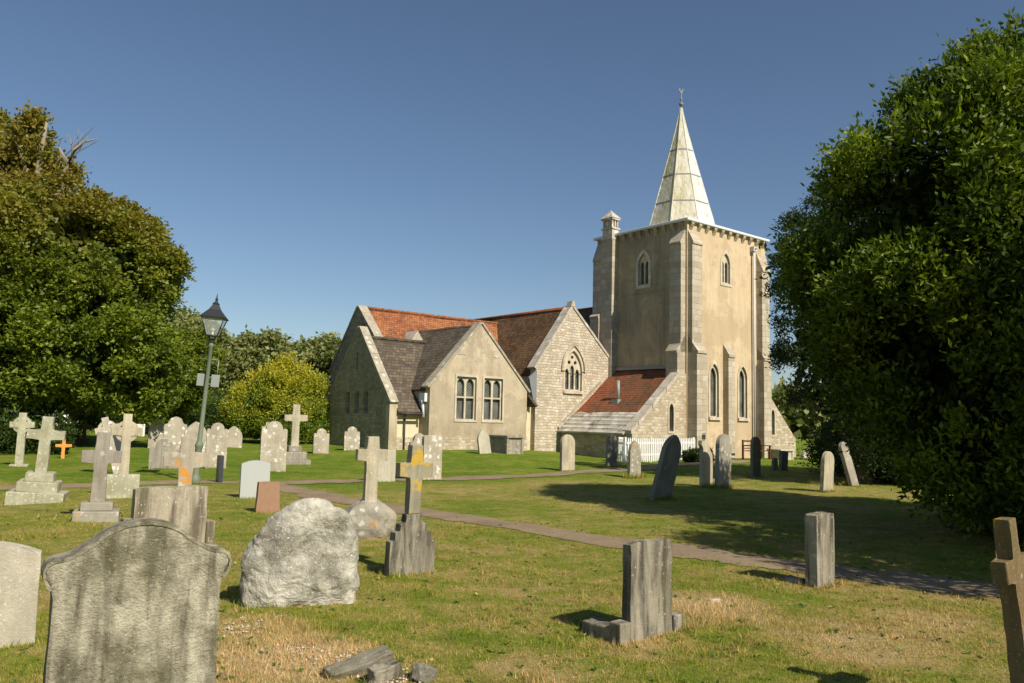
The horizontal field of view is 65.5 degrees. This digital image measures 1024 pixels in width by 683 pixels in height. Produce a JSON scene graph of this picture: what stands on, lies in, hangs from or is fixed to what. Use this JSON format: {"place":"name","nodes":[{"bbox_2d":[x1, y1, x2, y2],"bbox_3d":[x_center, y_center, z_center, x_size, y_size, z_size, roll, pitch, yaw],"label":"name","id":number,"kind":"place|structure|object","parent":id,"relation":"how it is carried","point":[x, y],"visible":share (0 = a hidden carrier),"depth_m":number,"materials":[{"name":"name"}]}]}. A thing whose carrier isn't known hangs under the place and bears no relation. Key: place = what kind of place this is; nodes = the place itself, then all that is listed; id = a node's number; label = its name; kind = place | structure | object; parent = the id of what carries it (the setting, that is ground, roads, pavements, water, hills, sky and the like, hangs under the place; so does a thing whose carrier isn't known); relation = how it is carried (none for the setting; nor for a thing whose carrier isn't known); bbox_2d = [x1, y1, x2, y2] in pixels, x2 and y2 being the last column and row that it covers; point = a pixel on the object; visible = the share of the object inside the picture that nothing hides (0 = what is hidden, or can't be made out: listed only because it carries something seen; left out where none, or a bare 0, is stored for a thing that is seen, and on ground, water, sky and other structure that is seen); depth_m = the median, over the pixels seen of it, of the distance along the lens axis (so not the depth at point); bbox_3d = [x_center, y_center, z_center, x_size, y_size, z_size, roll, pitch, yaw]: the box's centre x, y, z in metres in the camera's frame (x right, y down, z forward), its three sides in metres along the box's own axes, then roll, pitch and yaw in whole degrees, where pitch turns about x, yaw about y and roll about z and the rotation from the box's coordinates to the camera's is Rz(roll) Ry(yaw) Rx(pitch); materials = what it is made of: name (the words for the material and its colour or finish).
{"place":"outdoors","nodes":[
{"label":"outdoors","id":0,"kind":"place"},
{"bbox_2d":[0,480,999,596],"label":"path","id":1,"kind":"structure","parent":0,"point":[930,583],"depth_m":9.79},
{"bbox_2d":[270,460,749,483],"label":"path","id":2,"kind":"structure","parent":0,"point":[615,469],"depth_m":22.22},
{"bbox_2d":[0,428,1023,682],"bbox_3d":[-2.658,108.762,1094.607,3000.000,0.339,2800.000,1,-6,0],"label":"ground","id":3,"kind":"structure","parent":0,"point":[338,458],"depth_m":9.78,"materials":[{"name":"green plant"}]},
{"bbox_2d":[0,107,15,138],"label":"oak tree","id":4,"kind":"object","parent":3,"relation":"on","point":[4,117],"visible":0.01,"depth_m":36.60,"materials":[{"name":"green plant"}]},
{"bbox_2d":[0,541,41,647],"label":"headstone","id":5,"kind":"object","parent":3,"relation":"on","point":[20,567],"visible":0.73,"depth_m":5.39,"materials":[{"name":"stone"}]},
{"bbox_2d":[9,413,34,466],"bbox_3d":[-13.572,2.783,22.003,0.602,1.622,0.350,4,-6,-24],"label":"stone cross","id":6,"kind":"object","parent":3,"relation":"on","point":[20,425],"visible":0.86,"depth_m":21.94,"materials":[{"name":"grey stone"}]},
{"bbox_2d":[3,416,68,504],"bbox_3d":[-8.137,2.118,13.789,0.873,1.633,0.708,7,-6,-22],"label":"stone cross","id":7,"kind":"object","parent":3,"relation":"on","point":[40,484],"visible":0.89,"depth_m":13.63,"materials":[{"name":"grey stone"}]},
{"bbox_2d":[0,353,74,452],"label":"shrub","id":8,"kind":"object","parent":3,"relation":"on","point":[8,435],"visible":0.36,"depth_m":26.65,"materials":[{"name":"green plant"}]},
{"bbox_2d":[0,99,96,188],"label":"oak tree","id":9,"kind":"object","parent":3,"relation":"on","point":[27,128],"visible":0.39,"depth_m":32.99,"materials":[{"name":"green plant"}]},
{"bbox_2d":[14,122,98,440],"bbox_3d":[-19.006,-2.322,32.331,3.522,13.606,0.808,1,-6,0],"label":"dead tree","id":10,"kind":"object","parent":3,"relation":"on","point":[66,160],"visible":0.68,"depth_m":32.82,"materials":[{"name":"wood"}]},
{"bbox_2d":[36,409,78,454],"bbox_3d":[-15.240,3.126,26.786,1.315,1.737,1.110,1,-6,0],"label":"flowering bush","id":11,"kind":"object","parent":3,"relation":"on","point":[61,421],"visible":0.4,"depth_m":26.64,"materials":[{"name":"green plant"}]},
{"bbox_2d":[55,440,71,458],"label":"wooden cross","id":12,"kind":"object","parent":3,"relation":"on","point":[63,445],"visible":0.8,"depth_m":25.33,"materials":[{"name":"orange wood"}]},
{"bbox_2d":[49,406,106,439],"bbox_3d":[-19.958,2.714,32.893,6.721,3.090,5.220,1,-6,0],"label":"shrub","id":13,"kind":"object","parent":3,"relation":"on","point":[94,417],"visible":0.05,"depth_m":33.00,"materials":[{"name":"green plant"}]},
{"bbox_2d":[77,419,91,443],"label":"stone cross","id":14,"kind":"object","parent":3,"relation":"on","point":[84,426],"visible":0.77,"depth_m":31.20,"materials":[{"name":"black stone"}]},
{"bbox_2d":[71,432,121,522],"bbox_3d":[-6.022,2.045,11.621,0.602,1.425,0.454,5,-6,-24],"label":"stone cross","id":15,"kind":"object","parent":3,"relation":"on","point":[97,507],"visible":0.89,"depth_m":11.55,"materials":[{"name":"grey stone"}]},
{"bbox_2d":[0,162,201,445],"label":"sycamore tree","id":16,"kind":"object","parent":3,"relation":"on","point":[91,286],"visible":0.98,"depth_m":28.08,"materials":[{"name":"green plant"}]},
{"bbox_2d":[95,417,118,473],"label":"stone cross","id":17,"kind":"object","parent":3,"relation":"on","point":[106,422],"visible":0.49,"depth_m":19.98,"materials":[{"name":"grey stone"}]},
{"bbox_2d":[80,408,140,428],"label":"shrub","id":18,"kind":"object","parent":3,"relation":"on","point":[115,419],"visible":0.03,"depth_m":52.44,"materials":[{"name":"green plant"}]},
{"bbox_2d":[113,435,121,450],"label":"headstone","id":19,"kind":"object","parent":3,"relation":"on","point":[117,442],"depth_m":24.30,"materials":[{"name":"stone"}]},
{"bbox_2d":[105,414,142,498],"bbox_3d":[-7.099,2.167,14.590,0.558,1.676,0.308,4,-6,-24],"label":"stone cross","id":20,"kind":"object","parent":3,"relation":"on","point":[123,483],"visible":0.88,"depth_m":14.51,"materials":[{"name":"grey stone"}]},
{"bbox_2d":[41,518,231,682],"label":"headstone","id":21,"kind":"object","parent":3,"relation":"on","point":[137,600],"visible":1,"depth_m":3.58,"materials":[{"name":"grey stone"}]},
{"bbox_2d":[132,424,144,435],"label":"headstone","id":22,"kind":"object","parent":3,"relation":"on","point":[141,426],"visible":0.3,"depth_m":40.74,"materials":[{"name":"white stone"}]},
{"bbox_2d":[148,419,164,448],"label":"headstone","id":23,"kind":"object","parent":3,"relation":"on","point":[155,435],"visible":0.47,"depth_m":29.70,"materials":[{"name":"stone"}]},
{"bbox_2d":[148,439,178,468],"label":"headstone","id":24,"kind":"object","parent":3,"relation":"on","point":[156,455],"visible":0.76,"depth_m":22.06,"materials":[{"name":"grey stone"}]},
{"bbox_2d":[102,301,232,424],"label":"distant tree","id":25,"kind":"object","parent":3,"relation":"on","point":[184,319],"visible":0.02,"depth_m":57.55,"materials":[{"name":"green plant"}]},
{"bbox_2d":[120,485,215,543],"bbox_3d":[-3.369,1.968,7.789,0.861,1.095,0.165,6,-7,-39],"label":"headstone","id":26,"kind":"object","parent":3,"relation":"on","point":[183,508],"visible":0.42,"depth_m":7.82,"materials":[{"name":"grey stone"}]},
{"bbox_2d":[117,326,229,426],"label":"tree","id":27,"kind":"object","parent":3,"relation":"on","point":[191,397],"visible":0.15,"depth_m":44.37,"materials":[{"name":"green plant"}]},
{"bbox_2d":[163,417,186,451],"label":"headstone","id":28,"kind":"object","parent":3,"relation":"on","point":[175,428],"visible":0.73,"depth_m":26.84,"materials":[{"name":"stone"}]},
{"bbox_2d":[163,436,208,485],"bbox_3d":[-4.056,1.843,9.837,0.523,1.324,0.126,5,-6,-24],"label":"stone cross","id":29,"kind":"object","parent":3,"relation":"on","point":[186,459],"visible":0.66,"depth_m":9.82,"materials":[{"name":"grey stone"}]},
{"bbox_2d":[184,421,206,452],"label":"headstone","id":30,"kind":"object","parent":3,"relation":"on","point":[192,429],"visible":0.38,"depth_m":24.17,"materials":[{"name":"stone"}]},
{"bbox_2d":[167,382,231,428],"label":"shrub","id":31,"kind":"object","parent":3,"relation":"on","point":[193,419],"visible":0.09,"depth_m":50.76,"materials":[{"name":"green plant"}]},
{"bbox_2d":[192,294,228,481],"bbox_3d":[-7.033,1.096,18.288,0.562,4.442,0.562,6,-6,-12],"label":"street lamp","id":32,"kind":"object","parent":3,"relation":"on","point":[214,311],"visible":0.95,"depth_m":18.30,"materials":[{"name":"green metal"}]},
{"bbox_2d":[205,423,227,468],"bbox_3d":[-8.427,3.089,22.686,0.566,1.541,0.126,4,-6,-26],"label":"headstone","id":33,"kind":"object","parent":3,"relation":"on","point":[216,439],"visible":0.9,"depth_m":22.65,"materials":[{"name":"stone"}]},
{"bbox_2d":[216,455,223,482],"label":"headstone","id":34,"kind":"object","parent":3,"relation":"on","point":[219,468],"visible":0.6,"depth_m":18.10,"materials":[{"name":"stone"}]},
{"bbox_2d":[193,387,259,437],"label":"shrub","id":35,"kind":"object","parent":3,"relation":"on","point":[212,409],"visible":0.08,"depth_m":43.36,"materials":[{"name":"green plant"}]},
{"bbox_2d":[227,426,241,447],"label":"headstone","id":36,"kind":"object","parent":3,"relation":"on","point":[234,436],"visible":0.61,"depth_m":30.82,"materials":[{"name":"stone"}]},
{"bbox_2d":[239,460,269,498],"bbox_3d":[-4.919,2.760,15.212,0.540,0.970,0.080,5,-6,-30],"label":"headstone","id":37,"kind":"object","parent":3,"relation":"on","point":[253,473],"visible":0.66,"depth_m":15.16,"materials":[{"name":"stone"}]},
{"bbox_2d":[210,324,314,398],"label":"distant tree","id":38,"kind":"object","parent":3,"relation":"on","point":[247,350],"visible":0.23,"depth_m":60.46,"materials":[{"name":"green plant"}]},
{"bbox_2d":[255,481,279,512],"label":"headstone","id":39,"kind":"object","parent":3,"relation":"on","point":[267,496],"visible":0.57,"depth_m":12.78,"materials":[{"name":"pink stone"}]},
{"bbox_2d":[213,350,332,443],"bbox_3d":[-10.800,2.590,36.023,5.947,4.441,4.424,1,-6,0],"label":"golden conifer","id":40,"kind":"object","parent":3,"relation":"on","point":[247,412],"visible":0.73,"depth_m":35.27,"materials":[{"name":"yellow plant"}]},
{"bbox_2d":[259,421,286,471],"bbox_3d":[-6.626,3.036,22.094,0.706,1.651,0.138,4,-6,-26],"label":"headstone","id":41,"kind":"object","parent":3,"relation":"on","point":[273,445],"visible":0.81,"depth_m":22.05,"materials":[{"name":"stone"}]},
{"bbox_2d":[284,404,310,464],"bbox_3d":[-6.956,3.037,25.510,0.954,2.039,0.805,4,-6,-24],"label":"stone cross","id":42,"kind":"object","parent":3,"relation":"on","point":[295,454],"visible":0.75,"depth_m":25.40,"materials":[{"name":"grey stone"}]},
{"bbox_2d":[239,498,359,607],"bbox_3d":[-1.797,1.861,6.820,1.005,1.031,0.414,3,-6,-20],"label":"boulder headstone","id":43,"kind":"object","parent":3,"relation":"on","point":[304,551],"visible":0.81,"depth_m":6.69,"materials":[{"name":"stone"}]},
{"bbox_2d":[287,331,343,393],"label":"distant tree","id":44,"kind":"object","parent":3,"relation":"on","point":[323,349],"visible":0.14,"depth_m":63.84,"materials":[{"name":"green plant"}]},
{"bbox_2d":[312,428,328,453],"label":"headstone","id":45,"kind":"object","parent":3,"relation":"on","point":[320,440],"visible":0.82,"depth_m":29.01,"materials":[{"name":"stone"}]},
{"bbox_2d":[222,612,420,682],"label":"stone chippings","id":46,"kind":"object","parent":3,"relation":"on","point":[301,653],"visible":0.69,"depth_m":5.33,"materials":[{"name":"beige gravel"}]},
{"bbox_2d":[343,427,359,450],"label":"headstone","id":47,"kind":"object","parent":3,"relation":"on","point":[351,438],"visible":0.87,"depth_m":30.70,"materials":[{"name":"stone"}]},
{"bbox_2d":[322,644,394,681],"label":"broken kerbstone","id":48,"kind":"object","parent":3,"relation":"on","point":[360,661],"visible":0.85,"depth_m":4.92,"materials":[{"name":"grey stone"}]},
{"bbox_2d":[346,436,396,538],"bbox_3d":[-1.926,1.999,10.782,0.738,1.422,0.460,4,-6,-24],"label":"stone cross","id":49,"kind":"object","parent":3,"relation":"on","point":[371,514],"visible":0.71,"depth_m":10.71,"materials":[{"name":"grey stone"}]},
{"bbox_2d":[365,660,402,682],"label":"broken kerbstone","id":50,"kind":"object","parent":3,"relation":"on","point":[388,671],"visible":0.94,"depth_m":4.77,"materials":[{"name":"stone"}]},
{"bbox_2d":[378,450,395,481],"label":"headstone","id":51,"kind":"object","parent":3,"relation":"on","point":[386,471],"visible":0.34,"depth_m":19.36,"materials":[{"name":"stone"}]},
{"bbox_2d":[384,445,434,576],"bbox_3d":[-1.016,1.804,8.085,0.506,1.494,0.116,6,-7,-33],"label":"stone cross","id":52,"kind":"object","parent":3,"relation":"on","point":[410,546],"visible":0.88,"depth_m":8.04,"materials":[{"name":"grey stone"}]},
{"bbox_2d":[409,433,422,444],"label":"headstone","id":53,"kind":"object","parent":3,"relation":"on","point":[417,439],"visible":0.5,"depth_m":20.68,"materials":[{"name":"stone"}]},
{"bbox_2d":[409,661,436,682],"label":"broken kerbstone","id":54,"kind":"object","parent":3,"relation":"on","point":[421,672],"visible":0.99,"depth_m":4.80,"materials":[{"name":"grey stone"}]},
{"bbox_2d":[422,435,442,479],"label":"headstone","id":55,"kind":"object","parent":3,"relation":"on","point":[432,448],"visible":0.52,"depth_m":20.33,"materials":[{"name":"stone"}]},
{"bbox_2d":[477,430,490,453],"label":"headstone","id":56,"kind":"object","parent":3,"relation":"on","point":[483,442],"visible":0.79,"depth_m":31.11,"materials":[{"name":"stone"}]},
{"bbox_2d":[1,498,990,680],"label":"fallen leaves","id":57,"kind":"object","parent":3,"relation":"on","point":[474,645],"visible":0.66,"depth_m":7.93,"materials":[{"name":"brown plant"}]},
{"bbox_2d":[6,510,1002,682],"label":"weeds","id":58,"kind":"object","parent":3,"relation":"on","point":[565,658],"visible":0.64,"depth_m":6.24,"materials":[{"name":"green plant"}]},
{"bbox_2d":[488,434,524,453],"bbox_3d":[-0.453,4.196,32.344,0.930,0.800,1.930,6,-7,-39],"label":"chest tomb","id":59,"kind":"object","parent":3,"relation":"on","point":[507,444],"visible":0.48,"depth_m":31.74,"materials":[{"name":"grey stone"}]},
{"bbox_2d":[319,87,795,459],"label":"parish church","id":60,"kind":"structure","parent":3,"relation":"on","point":[666,335],"depth_m":37.92,"materials":[{"name":"stone"}]},
{"bbox_2d":[454,374,478,421],"bbox_3d":[-2.004,2.409,33.818,1.200,2.010,0.255,6,-7,-39],"label":"mullioned window","id":61,"kind":"structure","parent":60,"relation":"in","point":[464,400],"depth_m":33.88,"materials":[{"name":"stone"}]},
{"bbox_2d":[481,376,504,422],"bbox_3d":[-0.887,2.524,34.719,1.200,2.010,0.255,6,-7,-39],"label":"mullioned window","id":62,"kind":"structure","parent":60,"relation":"in","point":[491,388],"depth_m":34.80,"materials":[{"name":"stone"}]},
{"bbox_2d":[563,347,583,393],"bbox_3d":[2.927,1.409,38.590,1.340,2.250,0.320,6,-7,-39],"label":"traceried window","id":63,"kind":"structure","parent":60,"relation":"in","point":[571,378],"depth_m":38.69,"materials":[{"name":"stone"}]},
{"bbox_2d":[635,249,650,288],"bbox_3d":[6.575,-3.589,39.396,0.255,1.950,0.980,6,-7,-39],"label":"belfry window","id":64,"kind":"structure","parent":60,"relation":"in","point":[645,263],"depth_m":39.44,"materials":[{"name":"stone"}]},
{"bbox_2d":[668,400,674,433],"bbox_3d":[7.170,3.403,35.937,0.460,1.490,0.095,6,-7,-39],"label":"lancet window","id":65,"kind":"structure","parent":60,"relation":"in","point":[671,402],"depth_m":35.96,"materials":[{"name":"stone"}]},
{"bbox_2d":[708,360,721,419],"bbox_3d":[9.602,2.310,38.015,0.900,2.870,0.320,6,-7,-39],"label":"lancet window","id":66,"kind":"structure","parent":60,"relation":"in","point":[713,391],"depth_m":38.16,"materials":[{"name":"stone"}]},
{"bbox_2d":[720,250,731,286],"bbox_3d":[10.449,-3.608,39.213,0.920,1.820,0.255,6,-7,-39],"label":"belfry window","id":67,"kind":"structure","parent":60,"relation":"in","point":[725,271],"depth_m":39.26,"materials":[{"name":"stone"}]},
{"bbox_2d":[737,363,749,420],"bbox_3d":[11.385,2.495,39.455,0.900,2.870,0.320,6,-7,-39],"label":"lancet window","id":68,"kind":"structure","parent":60,"relation":"in","point":[741,375],"depth_m":39.60,"materials":[{"name":"stone"}]},
{"bbox_2d":[772,407,775,436],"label":"lancet window","id":69,"kind":"structure","parent":60,"relation":"in","point":[773,409],"depth_m":41.02,"materials":[{"name":"stone"}]},
{"bbox_2d":[560,434,574,470],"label":"headstone","id":70,"kind":"object","parent":3,"relation":"on","point":[567,452],"visible":0.79,"depth_m":25.41,"materials":[{"name":"beige stone"}]},
{"bbox_2d":[581,618,608,640],"bbox_3d":[0.683,2.212,6.035,0.173,0.177,0.319,6,-7,-39],"label":"broken stone","id":71,"kind":"object","parent":3,"relation":"on","point":[596,627],"visible":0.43,"depth_m":6.01,"materials":[{"name":"grey stone"}]},
{"bbox_2d":[606,434,616,466],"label":"headstone","id":72,"kind":"object","parent":3,"relation":"on","point":[611,449],"visible":0.75,"depth_m":28.20,"materials":[{"name":"stone"}]},
{"bbox_2d":[627,441,640,477],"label":"headstone","id":73,"kind":"object","parent":3,"relation":"on","point":[634,458],"visible":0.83,"depth_m":23.22,"materials":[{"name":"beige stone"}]},
{"bbox_2d":[609,538,682,646],"bbox_3d":[1.033,1.978,6.059,0.724,0.924,0.125,6,-7,-39],"label":"headstone","id":74,"kind":"object","parent":3,"relation":"on","point":[647,591],"visible":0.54,"depth_m":6.00,"materials":[{"name":"stone"}]},
{"bbox_2d":[618,437,694,462],"bbox_3d":[5.971,4.633,33.555,0.942,1.220,5.200,-4,-8,44],"label":"picket fence","id":75,"kind":"object","parent":3,"relation":"on","point":[625,442],"visible":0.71,"depth_m":32.48,"materials":[{"name":"white paint"}]},
{"bbox_2d":[649,435,680,499],"bbox_3d":[3.261,2.769,16.819,0.566,1.635,0.115,19,-7,-38],"label":"headstone","id":76,"kind":"object","parent":3,"relation":"on","point":[666,471],"visible":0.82,"depth_m":16.75,"materials":[{"name":"stone"}]},
{"bbox_2d":[680,447,699,461],"bbox_3d":[7.472,4.801,33.126,0.970,0.870,0.975,6,-7,-38],"label":"shrub","id":77,"kind":"object","parent":3,"relation":"on","point":[691,455],"visible":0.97,"depth_m":32.93,"materials":[{"name":"green plant"}]},
{"bbox_2d":[698,433,712,485],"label":"headstone","id":78,"kind":"object","parent":3,"relation":"on","point":[705,464],"visible":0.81,"depth_m":20.56,"materials":[{"name":"beige stone"}]},
{"bbox_2d":[696,447,714,460],"bbox_3d":[8.049,4.762,33.140,0.945,0.972,0.925,5,-7,-35],"label":"flowering bush","id":79,"kind":"object","parent":3,"relation":"on","point":[711,451],"visible":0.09,"depth_m":32.99,"materials":[{"name":"green plant"}]},
{"bbox_2d":[707,598,721,602],"bbox_3d":[1.821,2.357,7.169,0.164,0.085,0.086,6,-7,-39],"label":"broken stone","id":80,"kind":"object","parent":3,"relation":"on","point":[713,599],"visible":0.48,"depth_m":7.15,"materials":[{"name":"beige stone"}]},
{"bbox_2d":[715,434,731,488],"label":"headstone","id":81,"kind":"object","parent":3,"relation":"on","point":[723,448],"visible":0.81,"depth_m":19.98,"materials":[{"name":"grey stone"}]},
{"bbox_2d":[750,437,760,476],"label":"headstone","id":82,"kind":"object","parent":3,"relation":"on","point":[755,456],"visible":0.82,"depth_m":25.21,"materials":[{"name":"stone"}]},
{"bbox_2d":[742,440,771,459],"bbox_3d":[11.551,5.112,37.557,1.530,0.920,0.610,6,-7,-39],"label":"garden bench","id":83,"kind":"object","parent":3,"relation":"on","point":[743,445],"visible":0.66,"depth_m":37.64,"materials":[{"name":"red wood"}]},
{"bbox_2d":[771,458,777,470],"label":"headstone","id":84,"kind":"object","parent":3,"relation":"on","point":[774,463],"visible":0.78,"depth_m":28.76,"materials":[{"name":"stone"}]},
{"bbox_2d":[767,448,794,459],"bbox_3d":[12.920,5.466,38.280,1.180,0.600,0.780,6,-7,-39],"label":"chest tomb","id":85,"kind":"object","parent":3,"relation":"on","point":[774,453],"visible":0.39,"depth_m":38.06,"materials":[{"name":"stone"}]},
{"bbox_2d":[778,451,787,470],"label":"headstone","id":86,"kind":"object","parent":3,"relation":"on","point":[783,460],"visible":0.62,"depth_m":28.55,"materials":[{"name":"stone"}]},
{"bbox_2d":[784,575,805,584],"bbox_3d":[2.915,2.491,8.221,0.152,0.128,0.221,6,-7,-39],"label":"broken stone","id":87,"kind":"object","parent":3,"relation":"on","point":[793,579],"visible":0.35,"depth_m":8.17,"materials":[{"name":"grey stone"}]},
{"bbox_2d":[801,451,807,459],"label":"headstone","id":88,"kind":"object","parent":3,"relation":"on","point":[804,453],"visible":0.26,"depth_m":39.11,"materials":[{"name":"stone"}]},
{"bbox_2d":[772,378,841,438],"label":"woodland","id":89,"kind":"object","parent":3,"relation":"on","point":[795,419],"visible":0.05,"depth_m":109.08,"materials":[{"name":"green plant"}]},
{"bbox_2d":[805,511,834,587],"bbox_3d":[3.147,2.221,8.130,0.346,0.933,0.136,6,-7,-39],"label":"headstone","id":90,"kind":"object","parent":3,"relation":"on","point":[819,550],"visible":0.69,"depth_m":8.06,"materials":[{"name":"stone"}]},
{"bbox_2d":[792,416,849,474],"bbox_3d":[12.221,3.504,27.231,5.135,2.542,4.442,1,-6,0],"label":"shrub","id":91,"kind":"object","parent":3,"relation":"on","point":[813,454],"visible":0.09,"depth_m":27.28,"materials":[{"name":"green plant"}]},
{"bbox_2d":[820,451,833,491],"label":"headstone","id":92,"kind":"object","parent":3,"relation":"on","point":[827,472],"visible":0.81,"depth_m":19.81,"materials":[{"name":"beige stone"}]},
{"bbox_2d":[759,174,906,483],"bbox_3d":[12.671,-0.575,24.310,10.796,10.147,7.016,1,-6,0],"label":"yew tree","id":93,"kind":"object","parent":3,"relation":"on","point":[780,351],"visible":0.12,"depth_m":22.68,"materials":[{"name":"green plant"}]},
{"bbox_2d":[838,442,858,485],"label":"headstone","id":94,"kind":"object","parent":3,"relation":"on","point":[849,469],"visible":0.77,"depth_m":21.82,"materials":[{"name":"grey stone"}]},
{"bbox_2d":[755,6,1023,550],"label":"bay tree","id":95,"kind":"object","parent":3,"relation":"on","point":[924,272],"visible":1,"depth_m":11.76,"materials":[{"name":"green plant"}]},
{"bbox_2d":[835,422,944,483],"bbox_3d":[11.551,3.208,23.374,4.310,2.340,3.486,1,-6,0],"label":"shrub","id":96,"kind":"object","parent":3,"relation":"on","point":[877,474],"visible":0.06,"depth_m":23.02,"materials":[{"name":"green plant"}]},
{"bbox_2d":[983,292,1023,361],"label":"bay tree","id":97,"kind":"object","parent":3,"relation":"on","point":[1015,315],"visible":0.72,"depth_m":10.34,"materials":[{"name":"green plant"}]},
{"bbox_2d":[991,517,1023,682],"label":"stone cross","id":98,"kind":"object","parent":3,"relation":"on","point":[1007,566],"visible":1,"depth_m":4.30,"materials":[{"name":"grey stone"}]},
{"bbox_2d":[0,0,1023,388],"label":"sky","id":99,"kind":"structure","parent":0,"point":[314,162],"materials":[{"name":"blue"}]}
]}

